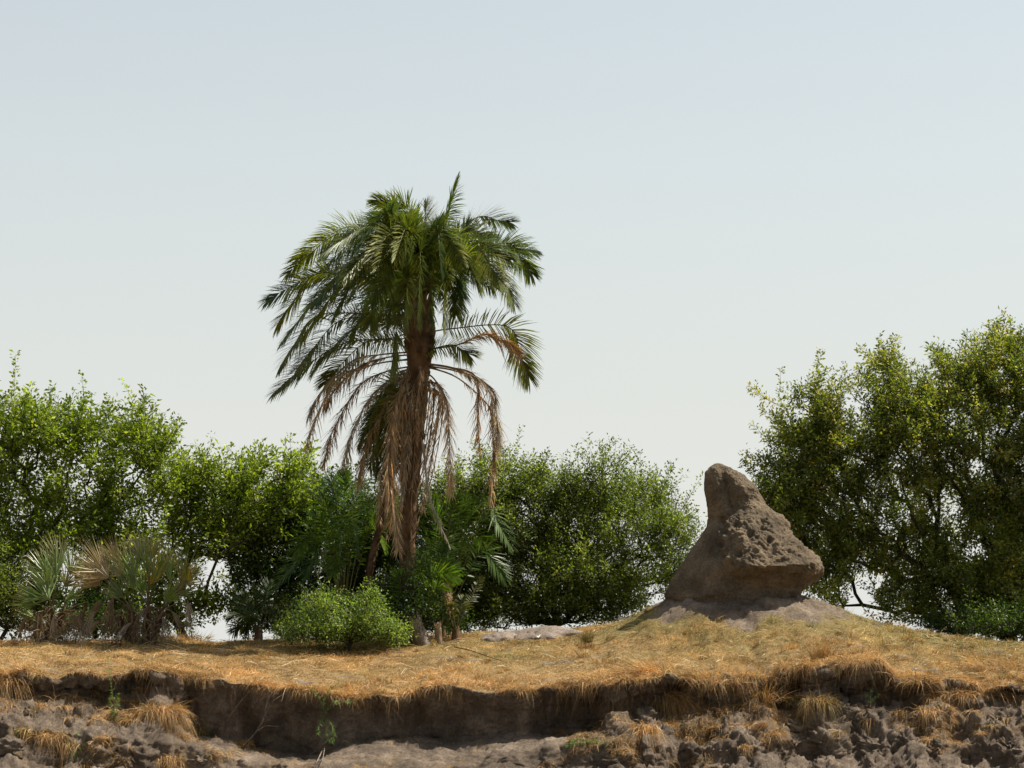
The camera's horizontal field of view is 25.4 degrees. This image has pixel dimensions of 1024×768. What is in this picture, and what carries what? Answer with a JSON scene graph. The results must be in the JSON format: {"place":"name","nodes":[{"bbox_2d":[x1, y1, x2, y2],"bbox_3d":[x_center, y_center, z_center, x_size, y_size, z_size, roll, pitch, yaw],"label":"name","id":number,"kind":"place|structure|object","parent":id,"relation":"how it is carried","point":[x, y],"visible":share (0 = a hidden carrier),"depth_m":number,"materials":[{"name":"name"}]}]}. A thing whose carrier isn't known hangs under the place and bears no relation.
{"place":"outdoors","nodes":[
{"label":"outdoors","id":0,"kind":"place"},
{"bbox_2d":[0,594,1023,767],"bbox_3d":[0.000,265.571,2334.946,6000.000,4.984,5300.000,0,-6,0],"label":"ground","id":1,"kind":"structure","parent":0,"point":[885,743],"depth_m":33.81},
{"bbox_2d":[0,735,25,755],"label":"soil clod","id":2,"kind":"object","parent":1,"relation":"on","point":[8,743],"visible":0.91,"depth_m":32.04,"materials":[{"name":"grey soil"}]},
{"bbox_2d":[0,668,40,709],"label":"grass tussock","id":3,"kind":"object","parent":1,"relation":"on","point":[8,684],"depth_m":33.28,"materials":[{"name":"brown plant"}]},
{"bbox_2d":[0,511,46,640],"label":"bush","id":4,"kind":"object","parent":1,"relation":"on","point":[5,599],"visible":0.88,"depth_m":40.78,"materials":[{"name":"green plant"}]},
{"bbox_2d":[21,705,36,717],"bbox_3d":[-7.041,4.806,33.096,0.374,0.272,0.294,0,-6,0],"label":"soil clod","id":5,"kind":"object","parent":1,"relation":"on","point":[28,710],"visible":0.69,"depth_m":33.01,"materials":[{"name":"soil"}]},
{"bbox_2d":[18,720,79,767],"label":"grass tussock","id":6,"kind":"object","parent":1,"relation":"on","point":[44,734],"depth_m":32.33,"materials":[{"name":"beige plant"}]},
{"bbox_2d":[3,531,97,645],"bbox_3d":[-8.005,3.927,39.541,1.736,2.792,1.420,-3,-7,24],"label":"fan palm","id":7,"kind":"object","parent":1,"relation":"on","point":[53,627],"visible":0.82,"depth_m":39.52,"materials":[{"name":"green plant"}]},
{"bbox_2d":[67,732,84,759],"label":"green weed","id":8,"kind":"object","parent":1,"relation":"on","point":[75,757],"visible":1,"depth_m":32.24,"materials":[{"name":"green plant"}]},
{"bbox_2d":[0,349,191,640],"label":"broadleaf tree","id":9,"kind":"object","parent":1,"relation":"on","point":[19,427],"visible":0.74,"depth_m":41.80,"materials":[{"name":"green plant"}]},
{"bbox_2d":[52,581,140,640],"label":"bush","id":10,"kind":"object","parent":1,"relation":"on","point":[92,602],"visible":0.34,"depth_m":40.72,"materials":[{"name":"brown plant"}]},
{"bbox_2d":[107,656,119,720],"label":"green weed","id":11,"kind":"object","parent":1,"relation":"on","point":[112,713],"visible":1,"depth_m":33.12,"materials":[{"name":"green plant"}]},
{"bbox_2d":[99,639,138,641],"bbox_3d":[-6.472,4.398,39.169,0.024,0.075,1.621,-5,-8,40],"label":"dead stick","id":12,"kind":"object","parent":1,"relation":"on","point":[114,640],"visible":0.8,"depth_m":38.77,"materials":[{"name":"brown wood"}]},
{"bbox_2d":[64,529,207,647],"bbox_3d":[-6.436,3.900,39.233,2.447,2.815,1.390,0,-6,0],"label":"fan palm","id":13,"kind":"object","parent":1,"relation":"on","point":[132,629],"visible":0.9,"depth_m":39.15,"materials":[{"name":"green plant"}]},
{"bbox_2d":[109,702,165,727],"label":"grass tussock","id":14,"kind":"object","parent":1,"relation":"on","point":[130,714],"depth_m":33.17,"materials":[{"name":"beige plant"}]},
{"bbox_2d":[121,694,200,748],"bbox_3d":[-5.160,5.229,33.224,1.406,1.606,1.038,0,-6,0],"label":"grass tussock","id":15,"kind":"object","parent":1,"relation":"on","point":[168,712],"depth_m":33.17,"materials":[{"name":"beige plant"}]},
{"bbox_2d":[156,749,186,767],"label":"grass tussock","id":16,"kind":"object","parent":1,"relation":"on","point":[167,760],"depth_m":32.69,"materials":[{"name":"beige plant"}]},
{"bbox_2d":[164,629,216,641],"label":"grass tussock","id":17,"kind":"object","parent":1,"relation":"on","point":[181,636],"depth_m":40.72,"materials":[{"name":"beige plant"}]},
{"bbox_2d":[187,755,208,764],"bbox_3d":[-4.525,5.448,32.878,0.333,0.213,0.266,-2,-7,15],"label":"soil clod","id":18,"kind":"object","parent":1,"relation":"on","point":[198,759],"visible":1,"depth_m":32.79,"materials":[{"name":"grey soil"}]},
{"bbox_2d":[220,698,242,729],"bbox_3d":[-4.183,4.927,33.963,0.354,0.483,0.022,2,-7,-18],"label":"hanging root","id":19,"kind":"object","parent":1,"relation":"hanging from","point":[232,711],"visible":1,"depth_m":33.98,"materials":[{"name":"brown wood"}]},
{"bbox_2d":[141,431,330,640],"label":"broadleaf tree","id":20,"kind":"object","parent":1,"relation":"on","point":[232,512],"visible":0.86,"depth_m":42.37,"materials":[{"name":"green plant"}]},
{"bbox_2d":[236,737,255,748],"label":"grass tussock","id":21,"kind":"object","parent":1,"relation":"on","point":[249,743],"depth_m":33.86,"materials":[{"name":"brown plant"}]},
{"bbox_2d":[224,576,292,640],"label":"young date palm","id":22,"kind":"object","parent":1,"relation":"on","point":[249,621],"visible":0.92,"depth_m":40.75,"materials":[{"name":"green plant"}]},
{"bbox_2d":[243,692,284,745],"bbox_3d":[-3.685,4.988,33.895,0.616,0.787,0.311,0,-6,0],"label":"hanging root","id":23,"kind":"object","parent":1,"relation":"hanging from","point":[266,710],"visible":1,"depth_m":33.90,"materials":[{"name":"brown wood"}]},
{"bbox_2d":[310,740,328,766],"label":"dead stick","id":24,"kind":"object","parent":1,"relation":"on","point":[324,744],"visible":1,"depth_m":33.50,"materials":[{"name":"grey wood"}]},
{"bbox_2d":[272,466,387,607],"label":"young date palm","id":25,"kind":"object","parent":1,"relation":"on","point":[332,560],"visible":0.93,"depth_m":40.80,"materials":[{"name":"green plant"}]},
{"bbox_2d":[311,680,351,743],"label":"green weed","id":26,"kind":"object","parent":1,"relation":"on","point":[318,726],"visible":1,"depth_m":33.62,"materials":[{"name":"plant"}]},
{"bbox_2d":[259,576,419,651],"bbox_3d":[-2.938,3.972,38.568,2.744,1.407,2.007,0,-6,0],"label":"bush","id":27,"kind":"object","parent":1,"relation":"on","point":[346,621],"visible":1,"depth_m":38.28,"materials":[{"name":"green plant"}]},
{"bbox_2d":[219,451,497,639],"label":"bush","id":28,"kind":"object","parent":1,"relation":"on","point":[292,585],"visible":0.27,"depth_m":42.44,"materials":[{"name":"green plant"}]},
{"bbox_2d":[355,374,404,634],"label":"date palm","id":29,"kind":"object","parent":1,"relation":"on","point":[380,523],"visible":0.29,"depth_m":40.47,"materials":[{"name":"brown plant"}]},
{"bbox_2d":[257,171,544,643],"bbox_3d":[-1.958,0.397,40.289,4.972,8.517,3.803,-3,-7,21],"label":"date palm","id":30,"kind":"object","parent":1,"relation":"on","point":[412,257],"visible":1,"depth_m":40.00,"materials":[{"name":"green plant"}]},
{"bbox_2d":[404,611,430,645],"bbox_3d":[-1.612,4.235,39.168,0.527,0.728,0.293,0,-6,0],"label":"tree stump","id":31,"kind":"object","parent":1,"relation":"on","point":[423,639],"visible":0.91,"depth_m":39.06,"materials":[{"name":"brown wood"}]},
{"bbox_2d":[359,532,479,643],"bbox_3d":[-1.620,3.624,39.695,2.134,2.119,1.941,0,-6,0],"label":"bush","id":32,"kind":"object","parent":1,"relation":"on","point":[436,611],"visible":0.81,"depth_m":39.49,"materials":[{"name":"green plant"}]},
{"bbox_2d":[382,549,466,640],"bbox_3d":[-1.539,3.712,39.624,1.508,1.697,0.900,-1,-7,8],"label":"young date palm","id":33,"kind":"object","parent":1,"relation":"on","point":[452,568],"visible":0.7,"depth_m":39.51,"materials":[{"name":"green plant"}]},
{"bbox_2d":[434,622,442,643],"bbox_3d":[-1.264,4.273,39.168,0.145,0.504,0.154,-3,-7,23],"label":"tree stump","id":34,"kind":"object","parent":1,"relation":"on","point":[438,633],"visible":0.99,"depth_m":39.12,"materials":[{"name":"brown wood"}]},
{"bbox_2d":[441,575,484,640],"bbox_3d":[-0.895,3.896,39.644,0.906,1.232,0.394,6,-9,-41],"label":"young date palm","id":35,"kind":"object","parent":1,"relation":"on","point":[455,634],"visible":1,"depth_m":39.56,"materials":[{"name":"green plant"}]},
{"bbox_2d":[415,480,517,636],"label":"young date palm","id":36,"kind":"object","parent":1,"relation":"on","point":[471,546],"visible":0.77,"depth_m":40.42,"materials":[{"name":"green plant"}]},
{"bbox_2d":[454,646,504,661],"bbox_3d":[-0.479,4.409,37.149,0.131,0.250,1.914,3,-7,-27],"label":"dead stick","id":37,"kind":"object","parent":1,"relation":"on","point":[475,651],"visible":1,"depth_m":37.55,"materials":[{"name":"brown wood"}]},
{"bbox_2d":[445,669,530,712],"bbox_3d":[-0.386,4.813,34.344,1.605,1.111,1.059,0,-6,0],"label":"grass tussock","id":38,"kind":"object","parent":1,"relation":"on","point":[488,684],"depth_m":34.20,"materials":[{"name":"brown plant"}]},
{"bbox_2d":[481,631,516,641],"bbox_3d":[-0.131,4.599,39.936,1.081,0.520,1.232,0,-6,0],"label":"earth mound","id":39,"kind":"object","parent":1,"relation":"on","point":[506,635],"visible":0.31,"depth_m":39.60,"materials":[{"name":"soil"}]},
{"bbox_2d":[0,604,1023,767],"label":"dry grass","id":40,"kind":"structure","parent":1,"relation":"on","point":[176,668],"depth_m":34.97,"materials":[{"name":"beige plant"}]},
{"bbox_2d":[512,626,584,639],"bbox_3d":[0.626,4.554,39.952,1.652,0.624,1.621,0,-6,0],"label":"earth mound","id":41,"kind":"object","parent":1,"relation":"on","point":[548,632],"visible":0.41,"depth_m":39.44,"materials":[{"name":"soil"}]},
{"bbox_2d":[416,424,707,632],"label":"broadleaf tree","id":42,"kind":"object","parent":1,"relation":"on","point":[557,507],"visible":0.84,"depth_m":42.06,"materials":[{"name":"green plant"}]},
{"bbox_2d":[565,737,601,747],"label":"green weed","id":43,"kind":"object","parent":1,"relation":"on","point":[583,742],"visible":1,"depth_m":32.55,"materials":[{"name":"green plant"}]},
{"bbox_2d":[577,629,597,642],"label":"grass tussock","id":44,"kind":"object","parent":1,"relation":"on","point":[587,638],"depth_m":38.04,"materials":[{"name":"brown plant"}]},
{"bbox_2d":[553,667,639,712],"bbox_3d":[1.301,4.741,33.834,1.394,1.117,1.075,0,-6,0],"label":"grass tussock","id":45,"kind":"object","parent":1,"relation":"on","point":[590,679],"depth_m":33.73,"materials":[{"name":"brown plant"}]},
{"bbox_2d":[600,754,621,764],"bbox_3d":[1.467,5.351,32.330,0.404,0.190,0.309,3,-7,-24],"label":"soil clod","id":46,"kind":"object","parent":1,"relation":"on","point":[610,759],"visible":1,"depth_m":32.24,"materials":[{"name":"grey soil"}]},
{"bbox_2d":[597,636,686,691],"bbox_3d":[1.940,4.302,34.058,1.641,1.062,1.114,0,-6,0],"label":"grass tussock","id":47,"kind":"object","parent":1,"relation":"on","point":[640,669],"depth_m":34.07,"materials":[{"name":"brown plant"}]},
{"bbox_2d":[633,706,658,719],"bbox_3d":[1.959,4.934,33.626,0.442,0.345,0.317,0,-6,0],"label":"soil clod","id":48,"kind":"object","parent":1,"relation":"on","point":[649,711],"visible":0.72,"depth_m":33.55,"materials":[{"name":"grey soil"}]},
{"bbox_2d":[619,717,677,765],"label":"grass tussock","id":49,"kind":"object","parent":1,"relation":"on","point":[648,730],"depth_m":32.65,"materials":[{"name":"beige plant"}]},
{"bbox_2d":[658,714,683,724],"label":"grass tussock","id":50,"kind":"object","parent":1,"relation":"on","point":[668,721],"depth_m":33.60,"materials":[{"name":"brown plant"}]},
{"bbox_2d":[643,684,702,722],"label":"grass tussock","id":51,"kind":"object","parent":1,"relation":"on","point":[673,702],"depth_m":33.84,"materials":[{"name":"brown plant"}]},
{"bbox_2d":[676,668,758,719],"bbox_3d":[3.047,4.653,33.813,1.299,0.999,0.967,0,-6,0],"label":"grass tussock","id":52,"kind":"object","parent":1,"relation":"on","point":[706,681],"depth_m":33.73,"materials":[{"name":"brown plant"}]},
{"bbox_2d":[714,705,731,719],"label":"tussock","id":53,"kind":"object","parent":1,"relation":"on","point":[721,708],"visible":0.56,"depth_m":33.74,"materials":[{"name":"brown plant"}]},
{"bbox_2d":[664,463,823,602],"bbox_3d":[3.953,2.642,38.804,2.702,2.617,2.401,0,-6,0],"label":"termite mound","id":54,"kind":"object","parent":1,"relation":"on","point":[748,545],"visible":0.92,"depth_m":38.20,"materials":[{"name":"soil"}]},
{"bbox_2d":[724,686,791,709],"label":"grass tussock","id":55,"kind":"object","parent":1,"relation":"on","point":[774,694],"depth_m":34.15,"materials":[{"name":"brown plant"}]},
{"bbox_2d":[748,668,800,726],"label":"grass tuft","id":56,"kind":"object","parent":1,"relation":"on","point":[765,699],"visible":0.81,"depth_m":33.91,"materials":[{"name":"brown plant"}]},
{"bbox_2d":[782,692,804,711],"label":"grass tussock","id":57,"kind":"object","parent":1,"relation":"on","point":[790,699],"depth_m":34.03,"materials":[{"name":"brown plant"}]},
{"bbox_2d":[785,718,807,733],"bbox_3d":[4.208,5.101,33.733,0.492,0.284,0.385,0,-6,0],"label":"soil clod","id":58,"kind":"object","parent":1,"relation":"on","point":[797,728],"visible":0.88,"depth_m":33.63,"materials":[{"name":"soil"}]},
{"bbox_2d":[764,654,837,700],"bbox_3d":[4.385,4.485,34.139,1.312,0.974,0.975,0,-6,0],"label":"grass tussock","id":59,"kind":"object","parent":1,"relation":"on","point":[780,667],"depth_m":34.06,"materials":[{"name":"brown plant"}]},
{"bbox_2d":[790,688,846,738],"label":"grass tussock","id":60,"kind":"object","parent":1,"relation":"on","point":[811,702],"depth_m":33.58,"materials":[{"name":"beige plant"}]},
{"bbox_2d":[799,634,841,660],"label":"grass tussock","id":61,"kind":"object","parent":1,"relation":"on","point":[819,653],"depth_m":34.65,"materials":[{"name":"brown plant"}]},
{"bbox_2d":[836,706,860,720],"bbox_3d":[4.960,4.913,33.641,0.448,0.305,0.329,0,-6,0],"label":"soil clod","id":62,"kind":"object","parent":1,"relation":"on","point":[850,710],"visible":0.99,"depth_m":33.53,"materials":[{"name":"grey soil"}]},
{"bbox_2d":[823,649,896,695],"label":"grass tussock","id":63,"kind":"object","parent":1,"relation":"on","point":[851,661],"depth_m":33.83,"materials":[{"name":"brown plant"}]},
{"bbox_2d":[856,691,873,700],"bbox_3d":[5.218,4.719,34.142,0.442,0.251,0.392,-2,-7,15],"label":"soil clod","id":64,"kind":"object","parent":1,"relation":"on","point":[861,695],"visible":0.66,"depth_m":34.00,"materials":[{"name":"brown soil"}]},
{"bbox_2d":[864,689,881,704],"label":"green weed","id":65,"kind":"object","parent":1,"relation":"on","point":[870,697],"visible":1,"depth_m":33.76,"materials":[{"name":"green plant"}]},
{"bbox_2d":[737,306,1023,643],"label":"broadleaf tree","id":66,"kind":"object","parent":1,"relation":"on","point":[800,488],"visible":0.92,"depth_m":42.78,"materials":[{"name":"green plant"}]},
{"bbox_2d":[896,686,911,698],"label":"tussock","id":67,"kind":"object","parent":1,"relation":"on","point":[903,694],"visible":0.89,"depth_m":34.03,"materials":[{"name":"plant"}]},
{"bbox_2d":[887,666,950,698],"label":"grass tussock","id":68,"kind":"object","parent":1,"relation":"on","point":[916,679],"depth_m":33.59,"materials":[{"name":"brown plant"}]},
{"bbox_2d":[907,639,976,651],"bbox_3d":[7.006,4.273,37.201,1.131,0.207,0.335,0,-6,0],"label":"dead stick","id":69,"kind":"object","parent":1,"relation":"on","point":[937,643],"visible":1,"depth_m":37.25,"materials":[{"name":"brown wood"}]},
{"bbox_2d":[909,685,1016,713],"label":"grass tussock","id":70,"kind":"object","parent":1,"relation":"on","point":[950,694],"depth_m":33.59,"materials":[{"name":"brown plant"}]},
{"bbox_2d":[908,586,1023,640],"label":"bush","id":71,"kind":"object","parent":1,"relation":"on","point":[991,621],"visible":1,"depth_m":41.17,"materials":[{"name":"green plant"}]},
{"bbox_2d":[939,645,1023,674],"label":"grass tussock","id":72,"kind":"object","parent":1,"relation":"on","point":[968,667],"depth_m":35.27,"materials":[{"name":"brown plant"}]},
{"bbox_2d":[0,0,1023,641],"label":"sky","id":73,"kind":"structure","parent":0,"point":[713,195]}
]}

